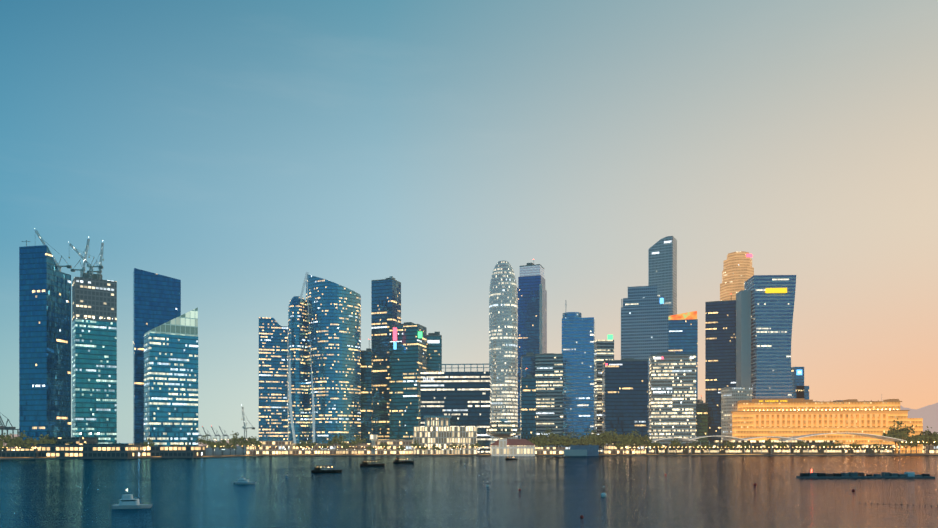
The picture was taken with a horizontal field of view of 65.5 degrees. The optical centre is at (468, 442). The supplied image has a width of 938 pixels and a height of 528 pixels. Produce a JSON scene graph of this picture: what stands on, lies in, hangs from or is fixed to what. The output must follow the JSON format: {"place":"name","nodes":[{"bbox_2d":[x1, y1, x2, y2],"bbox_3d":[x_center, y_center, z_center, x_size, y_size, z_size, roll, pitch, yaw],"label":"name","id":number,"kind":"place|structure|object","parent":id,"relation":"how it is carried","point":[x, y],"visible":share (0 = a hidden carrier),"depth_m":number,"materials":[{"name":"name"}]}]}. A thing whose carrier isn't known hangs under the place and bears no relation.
{"place":"outdoors","nodes":[
{"label":"outdoors","id":0,"kind":"place"},
{"bbox_2d":[0,455,937,527],"bbox_3d":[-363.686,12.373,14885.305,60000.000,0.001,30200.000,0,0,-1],"label":"water","id":1,"kind":"structure","parent":0,"point":[566,492],"depth_m":181.65,"materials":[{"name":"blue liquid"}]},
{"bbox_2d":[111,489,152,508],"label":"white boat","id":2,"kind":"object","parent":1,"relation":"on","point":[128,501],"visible":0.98,"depth_m":136.71,"materials":[{"name":"white"}]},
{"bbox_2d":[233,478,255,483],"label":"white boat","id":3,"kind":"object","parent":1,"relation":"on","point":[242,481],"visible":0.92,"depth_m":217.07,"materials":[{"name":"white"}]},
{"bbox_2d":[311,466,341,472],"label":"boat","id":4,"kind":"object","parent":1,"relation":"on","point":[317,469],"visible":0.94,"depth_m":301.19,"materials":[{"name":"brown wood"}]},
{"bbox_2d":[360,460,384,465],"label":"boat","id":5,"kind":"object","parent":1,"relation":"on","point":[364,463],"visible":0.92,"depth_m":385.47,"materials":[{"name":"brown wood"}]},
{"bbox_2d":[393,458,413,462],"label":"boat","id":6,"kind":"object","parent":1,"relation":"on","point":[398,461],"visible":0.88,"depth_m":446.80,"materials":[{"name":"brown wood"}]},
{"bbox_2d":[796,470,934,478],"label":"pontoon","id":7,"kind":"object","parent":1,"relation":"on","point":[814,475],"visible":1,"depth_m":254.92,"materials":[{"name":"grey"}]},
{"bbox_2d":[0,443,937,458],"bbox_3d":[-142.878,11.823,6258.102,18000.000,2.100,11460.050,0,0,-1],"label":"promenade","id":8,"kind":"structure","parent":0,"point":[216,452],"depth_m":695.15,"materials":[{"name":"concrete"}]},
{"bbox_2d":[0,433,18,447],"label":"tree","id":9,"kind":"object","parent":8,"relation":"on","point":[4,438],"visible":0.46,"depth_m":553.23,"materials":[{"name":"green plant"}]},
{"bbox_2d":[0,414,18,447],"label":"quay crane","id":10,"kind":"object","parent":8,"relation":"on","point":[12,428],"visible":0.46,"depth_m":1416.62,"materials":[{"name":"grey metal"}]},
{"bbox_2d":[7,437,24,448],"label":"tree","id":11,"kind":"object","parent":8,"relation":"on","point":[12,444],"visible":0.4,"depth_m":554.62,"materials":[{"name":"green plant"}]},
{"bbox_2d":[0,449,38,458],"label":"building","id":12,"kind":"structure","parent":8,"relation":"on","point":[34,453],"depth_m":551.24,"materials":[{"name":"grey"}]},
{"bbox_2d":[9,430,36,448],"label":"tree","id":13,"kind":"object","parent":8,"relation":"on","point":[25,441],"visible":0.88,"depth_m":553.21,"materials":[{"name":"green plant"}]},
{"bbox_2d":[19,245,70,448],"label":"skyscraper","id":14,"kind":"structure","parent":8,"relation":"on","point":[44,346],"depth_m":585.22,"materials":[{"name":"blue glass"}]},
{"bbox_2d":[34,228,71,270],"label":"crane","id":15,"kind":"object","parent":14,"relation":"on","point":[58,265],"visible":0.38,"depth_m":595.91,"materials":[{"name":"white metal"}]},
{"bbox_2d":[34,434,56,443],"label":"tree","id":16,"kind":"object","parent":8,"relation":"on","point":[44,439],"visible":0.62,"depth_m":563.03,"materials":[{"name":"green plant"}]},
{"bbox_2d":[43,437,97,443],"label":"low building","id":17,"kind":"structure","parent":8,"relation":"on","point":[74,440],"depth_m":572.02,"materials":[{"name":"grey"}]},
{"bbox_2d":[31,444,148,458],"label":"waterfront building","id":18,"kind":"structure","parent":8,"relation":"on","point":[95,451],"depth_m":557.51,"materials":[{"name":"grey"}]},
{"bbox_2d":[72,273,116,443],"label":"mbfc tower","id":19,"kind":"structure","parent":8,"relation":"on","point":[94,376],"depth_m":630.54,"materials":[{"name":"glass"}]},
{"bbox_2d":[71,239,89,276],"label":"crane","id":20,"kind":"object","parent":19,"relation":"on","point":[82,270],"visible":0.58,"depth_m":650.77,"materials":[{"name":"white metal"}]},
{"bbox_2d":[69,243,102,277],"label":"crane","id":21,"kind":"object","parent":19,"relation":"on","point":[88,265],"visible":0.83,"depth_m":631.15,"materials":[{"name":"white metal"}]},
{"bbox_2d":[87,240,103,278],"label":"crane","id":22,"kind":"object","parent":19,"relation":"on","point":[101,256],"visible":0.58,"depth_m":636.46,"materials":[{"name":"white metal"}]},
{"bbox_2d":[140,437,155,445],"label":"tree","id":23,"kind":"object","parent":8,"relation":"on","point":[145,443],"visible":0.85,"depth_m":589.67,"materials":[{"name":"green plant"}]},
{"bbox_2d":[133,268,180,443],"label":"skyscraper","id":24,"kind":"structure","parent":8,"relation":"on","point":[156,300],"depth_m":716.26,"materials":[{"name":"blue glass"}]},
{"bbox_2d":[144,308,197,445],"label":"skyscraper","id":25,"kind":"structure","parent":8,"relation":"on","point":[170,382],"depth_m":619.30,"materials":[{"name":"blue glass"}]},
{"bbox_2d":[141,446,205,457],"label":"waterfront building","id":26,"kind":"structure","parent":8,"relation":"on","point":[178,451],"depth_m":583.89,"materials":[{"name":"grey"}]},
{"bbox_2d":[195,434,215,455],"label":"tree","id":27,"kind":"object","parent":8,"relation":"on","point":[207,442],"visible":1,"depth_m":609.16,"materials":[{"name":"green plant"}]},
{"bbox_2d":[213,439,228,454],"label":"tree","id":28,"kind":"object","parent":8,"relation":"on","point":[224,442],"visible":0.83,"depth_m":631.26,"materials":[{"name":"green plant"}]},
{"bbox_2d":[223,442,237,454],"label":"tree","id":29,"kind":"object","parent":8,"relation":"on","point":[232,445],"visible":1,"depth_m":635.61,"materials":[{"name":"green plant"}]},
{"bbox_2d":[229,431,245,454],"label":"tree","id":30,"kind":"object","parent":8,"relation":"on","point":[236,440],"visible":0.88,"depth_m":641.25,"materials":[{"name":"green plant"}]},
{"bbox_2d":[237,439,250,454],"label":"tree","id":31,"kind":"object","parent":8,"relation":"on","point":[246,443],"visible":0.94,"depth_m":653.70,"materials":[{"name":"green plant"}]},
{"bbox_2d":[242,408,254,452],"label":"crane","id":32,"kind":"object","parent":8,"relation":"on","point":[244,426],"visible":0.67,"depth_m":783.50,"materials":[{"name":"white metal"}]},
{"bbox_2d":[245,436,261,454],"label":"tree","id":33,"kind":"object","parent":8,"relation":"on","point":[254,440],"visible":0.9,"depth_m":664.29,"materials":[{"name":"green plant"}]},
{"bbox_2d":[246,441,292,453],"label":"building","id":34,"kind":"structure","parent":8,"relation":"on","point":[271,447],"depth_m":685.23,"materials":[{"name":"grey"}]},
{"bbox_2d":[259,317,287,440],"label":"skyscraper","id":35,"kind":"structure","parent":8,"relation":"on","point":[273,379],"depth_m":778.32,"materials":[{"name":"blue glass"}]},
{"bbox_2d":[304,438,318,453],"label":"tree","id":36,"kind":"object","parent":8,"relation":"on","point":[308,443],"visible":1,"depth_m":685.42,"materials":[{"name":"green plant"}]},
{"bbox_2d":[288,272,360,442],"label":"sail tower","id":37,"kind":"structure","parent":8,"relation":"on","point":[324,360],"depth_m":744.51,"materials":[{"name":"blue glass"}]},
{"bbox_2d":[293,443,371,453],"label":"waterfront building","id":38,"kind":"structure","parent":8,"relation":"on","point":[362,449],"depth_m":708.62,"materials":[{"name":"grey"}]},
{"bbox_2d":[326,434,345,453],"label":"tree","id":39,"kind":"object","parent":8,"relation":"on","point":[339,440],"visible":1,"depth_m":686.55,"materials":[{"name":"green plant"}]},
{"bbox_2d":[350,433,366,453],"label":"tree","id":40,"kind":"object","parent":8,"relation":"on","point":[357,441],"visible":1,"depth_m":692.91,"materials":[{"name":"green plant"}]},
{"bbox_2d":[361,339,372,442],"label":"tower","id":41,"kind":"structure","parent":8,"relation":"on","point":[367,393],"depth_m":792.17,"materials":[{"name":"grey"}]},
{"bbox_2d":[370,435,376,453],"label":"tower","id":42,"kind":"structure","parent":8,"relation":"on","point":[373,438],"depth_m":692.39,"materials":[{"name":"white paint"}]},
{"bbox_2d":[283,446,486,453],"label":"lamps","id":43,"kind":"object","parent":8,"relation":"on","point":[373,449],"visible":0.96,"depth_m":688.80,"materials":[{"name":"yellow metal"}]},
{"bbox_2d":[371,276,400,439],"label":"skyscraper","id":44,"kind":"structure","parent":8,"relation":"on","point":[385,303],"depth_m":823.00,"materials":[{"name":"blue glass"}]},
{"bbox_2d":[375,440,412,453],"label":"waterfront building","id":45,"kind":"structure","parent":8,"relation":"on","point":[394,444],"depth_m":700.13,"materials":[{"name":"grey"}]},
{"bbox_2d":[389,322,426,439],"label":"tower","id":46,"kind":"structure","parent":8,"relation":"on","point":[407,361],"depth_m":793.75,"materials":[{"name":"teal glass"}]},
{"bbox_2d":[427,332,441,371],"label":"tower","id":47,"kind":"structure","parent":8,"relation":"on","point":[434,355],"depth_m":848.98,"materials":[{"name":"blue glass"}]},
{"bbox_2d":[413,416,476,453],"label":"building","id":48,"kind":"structure","parent":8,"relation":"on","point":[439,432],"depth_m":697.71,"materials":[{"name":"grey"}]},
{"bbox_2d":[421,364,491,452],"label":"office building","id":49,"kind":"structure","parent":8,"relation":"on","point":[463,399],"depth_m":737.95,"materials":[{"name":"grey"}]},
{"bbox_2d":[489,260,517,442],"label":"skyscraper","id":50,"kind":"structure","parent":8,"relation":"on","point":[503,330],"depth_m":862.71,"materials":[{"name":"grey glass"}]},
{"bbox_2d":[486,419,520,438],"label":"building","id":51,"kind":"structure","parent":8,"relation":"on","point":[503,428],"depth_m":711.57,"materials":[{"name":"concrete"}]},
{"bbox_2d":[490,438,534,455],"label":"waterfront building","id":52,"kind":"structure","parent":8,"relation":"on","point":[510,447],"depth_m":681.16,"materials":[{"name":"beige"}]},
{"bbox_2d":[520,368,535,446],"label":"tower","id":53,"kind":"structure","parent":8,"relation":"on","point":[528,406],"depth_m":761.57,"materials":[{"name":"grey"}]},
{"bbox_2d":[521,352,534,376],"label":"tower","id":54,"kind":"structure","parent":8,"relation":"on","point":[528,360],"depth_m":821.74,"materials":[{"name":"blue glass"}]},
{"bbox_2d":[517,263,546,438],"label":"tower","id":55,"kind":"structure","parent":8,"relation":"on","point":[532,313],"depth_m":964.05,"materials":[{"name":"blue glass"}]},
{"bbox_2d":[532,435,548,447],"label":"tree","id":56,"kind":"object","parent":8,"relation":"on","point":[540,444],"visible":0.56,"depth_m":695.60,"materials":[{"name":"green plant"}]},
{"bbox_2d":[536,427,558,439],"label":"tree","id":57,"kind":"object","parent":8,"relation":"on","point":[550,435],"visible":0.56,"depth_m":701.24,"materials":[{"name":"green plant"}]},
{"bbox_2d":[535,353,562,446],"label":"tower","id":58,"kind":"structure","parent":8,"relation":"on","point":[549,387],"depth_m":799.26,"materials":[{"name":"grey"}]},
{"bbox_2d":[535,447,569,453],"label":"waterfront building","id":59,"kind":"structure","parent":8,"relation":"on","point":[549,450],"depth_m":695.95,"materials":[{"name":"grey"}]},
{"bbox_2d":[546,434,563,446],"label":"tree","id":60,"kind":"object","parent":8,"relation":"on","point":[557,442],"visible":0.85,"depth_m":696.80,"materials":[{"name":"green plant"}]},
{"bbox_2d":[548,432,569,446],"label":"tree","id":61,"kind":"object","parent":8,"relation":"on","point":[559,437],"visible":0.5,"depth_m":699.59,"materials":[{"name":"green plant"}]},
{"bbox_2d":[544,450,586,456],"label":"floating platform","id":62,"kind":"structure","parent":8,"relation":"on","point":[574,453],"depth_m":628.74,"materials":[{"name":"blue"}]},
{"bbox_2d":[569,434,584,444],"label":"tree","id":63,"kind":"object","parent":8,"relation":"on","point":[579,442],"visible":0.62,"depth_m":698.31,"materials":[{"name":"green plant"}]},
{"bbox_2d":[562,312,594,446],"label":"tower","id":64,"kind":"structure","parent":8,"relation":"on","point":[578,342],"depth_m":832.62,"materials":[{"name":"blue glass"}]},
{"bbox_2d":[569,445,598,455],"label":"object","id":65,"kind":"object","parent":8,"relation":"on","point":[592,450],"visible":0.72,"depth_m":692.89,"materials":[{"name":"blue"}]},
{"bbox_2d":[586,430,603,441],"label":"tree","id":66,"kind":"object","parent":8,"relation":"on","point":[594,437],"visible":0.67,"depth_m":698.58,"materials":[{"name":"green plant"}]},
{"bbox_2d":[593,433,607,453],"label":"tree","id":67,"kind":"object","parent":8,"relation":"on","point":[599,442],"visible":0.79,"depth_m":698.88,"materials":[{"name":"green plant"}]},
{"bbox_2d":[595,335,613,451],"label":"tower","id":68,"kind":"structure","parent":8,"relation":"on","point":[604,350],"depth_m":853.98,"materials":[{"name":"grey"}]},
{"bbox_2d":[605,429,626,444],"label":"tree","id":69,"kind":"object","parent":8,"relation":"on","point":[615,438],"visible":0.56,"depth_m":701.91,"materials":[{"name":"green plant"}]},
{"bbox_2d":[602,358,647,452],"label":"office building","id":70,"kind":"structure","parent":8,"relation":"on","point":[625,396],"depth_m":788.39,"materials":[{"name":"grey"}]},
{"bbox_2d":[604,443,645,453],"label":"waterfront building","id":71,"kind":"structure","parent":8,"relation":"on","point":[611,449],"depth_m":723.99,"materials":[{"name":"grey"}]},
{"bbox_2d":[616,433,633,453],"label":"tree","id":72,"kind":"object","parent":8,"relation":"on","point":[626,441],"visible":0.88,"depth_m":701.34,"materials":[{"name":"green plant"}]},
{"bbox_2d":[628,429,649,445],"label":"tree","id":73,"kind":"object","parent":8,"relation":"on","point":[636,439],"visible":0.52,"depth_m":702.19,"materials":[{"name":"green plant"}]},
{"bbox_2d":[634,437,647,453],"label":"tree","id":74,"kind":"object","parent":8,"relation":"on","point":[640,444],"visible":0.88,"depth_m":701.39,"materials":[{"name":"green plant"}]},
{"bbox_2d":[621,285,667,450],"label":"tower","id":75,"kind":"structure","parent":8,"relation":"on","point":[644,322],"depth_m":909.78,"materials":[{"name":"blue glass"}]},
{"bbox_2d":[638,435,652,453],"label":"tree","id":76,"kind":"object","parent":8,"relation":"on","point":[644,439],"visible":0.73,"depth_m":700.01,"materials":[{"name":"green plant"}]},
{"bbox_2d":[651,441,662,453],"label":"tree","id":77,"kind":"object","parent":8,"relation":"on","point":[654,444],"visible":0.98,"depth_m":703.28,"materials":[{"name":"green plant"}]},
{"bbox_2d":[648,236,676,315],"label":"skyscraper","id":78,"kind":"structure","parent":8,"relation":"on","point":[662,264],"depth_m":1034.83,"materials":[{"name":"blue"}]},
{"bbox_2d":[649,352,695,452],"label":"office building","id":79,"kind":"structure","parent":8,"relation":"on","point":[672,395],"depth_m":791.95,"materials":[{"name":"grey"}]},
{"bbox_2d":[651,438,695,453],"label":"pavilion","id":80,"kind":"structure","parent":8,"relation":"on","point":[667,448],"depth_m":719.09,"materials":[{"name":"grey"}]},
{"bbox_2d":[669,438,683,453],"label":"tree","id":81,"kind":"object","parent":8,"relation":"on","point":[674,442],"visible":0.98,"depth_m":706.49,"materials":[{"name":"green plant"}]},
{"bbox_2d":[668,311,697,402],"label":"skyscraper","id":82,"kind":"structure","parent":8,"relation":"on","point":[682,333],"depth_m":905.34,"materials":[{"name":"blue glass"}]},
{"bbox_2d":[688,440,700,453],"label":"tree","id":83,"kind":"object","parent":8,"relation":"on","point":[695,445],"visible":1,"depth_m":704.46,"materials":[{"name":"green plant"}]},
{"bbox_2d":[696,395,707,442],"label":"tower","id":84,"kind":"structure","parent":8,"relation":"on","point":[701,418],"depth_m":857.06,"materials":[{"name":"grey"}]},
{"bbox_2d":[682,436,747,453],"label":"pavilion","id":85,"kind":"structure","parent":8,"relation":"on","point":[735,450],"depth_m":714.35,"materials":[{"name":"grey"}]},
{"bbox_2d":[705,293,735,442],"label":"dark tower","id":86,"kind":"structure","parent":8,"relation":"on","point":[720,344],"depth_m":911.80,"materials":[{"name":"grey"}]},
{"bbox_2d":[724,440,737,448],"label":"tree","id":87,"kind":"object","parent":8,"relation":"on","point":[728,444],"visible":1,"depth_m":708.81,"materials":[{"name":"green plant"}]},
{"bbox_2d":[721,387,751,439],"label":"building","id":88,"kind":"structure","parent":8,"relation":"on","point":[731,397],"depth_m":791.38,"materials":[{"name":"white stone"}]},
{"bbox_2d":[720,251,753,300],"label":"skyscraper","id":89,"kind":"structure","parent":8,"relation":"on","point":[738,271],"depth_m":1047.11,"materials":[{"name":"concrete"}]},
{"bbox_2d":[622,447,898,453],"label":"promenade lamps","id":90,"kind":"object","parent":8,"relation":"on","point":[776,447],"visible":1,"depth_m":708.73,"materials":[{"name":"grey metal"}]},
{"bbox_2d":[736,275,795,398],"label":"skyscraper","id":91,"kind":"structure","parent":8,"relation":"on","point":[764,311],"depth_m":834.82,"materials":[{"name":"blue glass"}]},
{"bbox_2d":[737,436,803,453],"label":"pavilion","id":92,"kind":"structure","parent":8,"relation":"on","point":[760,448],"depth_m":729.68,"materials":[{"name":"grey"}]},
{"bbox_2d":[764,438,776,453],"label":"tree","id":93,"kind":"object","parent":8,"relation":"on","point":[769,444],"visible":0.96,"depth_m":712.51,"materials":[{"name":"green plant"}]},
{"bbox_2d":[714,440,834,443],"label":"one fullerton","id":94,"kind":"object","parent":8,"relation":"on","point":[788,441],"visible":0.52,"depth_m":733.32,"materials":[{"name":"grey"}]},
{"bbox_2d":[776,439,788,453],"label":"tree","id":95,"kind":"object","parent":8,"relation":"on","point":[782,445],"visible":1,"depth_m":711.42,"materials":[{"name":"green plant"}]},
{"bbox_2d":[791,367,808,399],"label":"tower","id":96,"kind":"structure","parent":8,"relation":"on","point":[800,389],"depth_m":875.19,"materials":[{"name":"blue glass"}]},
{"bbox_2d":[794,440,807,448],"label":"tree","id":97,"kind":"object","parent":8,"relation":"on","point":[802,444],"visible":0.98,"depth_m":712.53,"materials":[{"name":"green plant"}]},
{"bbox_2d":[731,398,922,452],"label":"hotel building","id":98,"kind":"structure","parent":8,"relation":"on","point":[765,419],"depth_m":760.75,"materials":[{"name":"stone"}]},
{"bbox_2d":[830,440,844,447],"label":"tree","id":99,"kind":"object","parent":8,"relation":"on","point":[836,444],"visible":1,"depth_m":715.22,"materials":[{"name":"green plant"}]},
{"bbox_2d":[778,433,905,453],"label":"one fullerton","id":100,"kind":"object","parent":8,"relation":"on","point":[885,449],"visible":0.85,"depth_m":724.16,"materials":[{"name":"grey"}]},
{"bbox_2d":[849,440,863,453],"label":"tree","id":101,"kind":"object","parent":8,"relation":"on","point":[855,445],"visible":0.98,"depth_m":716.95,"materials":[{"name":"green plant"}]},
{"bbox_2d":[883,427,909,452],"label":"tree","id":102,"kind":"object","parent":8,"relation":"on","point":[891,434],"visible":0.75,"depth_m":734.97,"materials":[{"name":"green plant"}]},
{"bbox_2d":[882,418,916,446],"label":"tree","id":103,"kind":"object","parent":8,"relation":"on","point":[903,429],"visible":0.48,"depth_m":739.30,"materials":[{"name":"green plant"}]},
{"bbox_2d":[897,436,917,453],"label":"tree","id":104,"kind":"object","parent":8,"relation":"on","point":[907,439],"visible":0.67,"depth_m":724.60,"materials":[{"name":"green plant"}]},
{"bbox_2d":[907,435,926,453],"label":"tree","id":105,"kind":"object","parent":8,"relation":"on","point":[920,440],"visible":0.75,"depth_m":724.04,"materials":[{"name":"green plant"}]},
{"bbox_2d":[917,426,937,453],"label":"tree","id":106,"kind":"object","parent":8,"relation":"on","point":[926,435],"visible":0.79,"depth_m":724.98,"materials":[{"name":"green plant"}]},
{"bbox_2d":[925,444,937,452],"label":"waterfront building","id":107,"kind":"structure","parent":8,"relation":"on","point":[932,448],"depth_m":762.35,"materials":[{"name":"grey"}]},
{"bbox_2d":[925,435,937,453],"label":"tree","id":108,"kind":"object","parent":8,"relation":"on","point":[929,441],"visible":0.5,"depth_m":725.54,"materials":[{"name":"green plant"}]},
{"bbox_2d":[0,0,937,442],"label":"sky","id":109,"kind":"structure","parent":0,"point":[234,151],"materials":[{"name":"blue"}]},
{"bbox_2d":[900,403,937,433],"bbox_3d":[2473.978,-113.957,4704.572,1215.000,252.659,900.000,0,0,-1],"label":"hill terrain","id":110,"kind":"structure","parent":0,"point":[928,414],"depth_m":4259.77,"materials":[{"name":"pink"}]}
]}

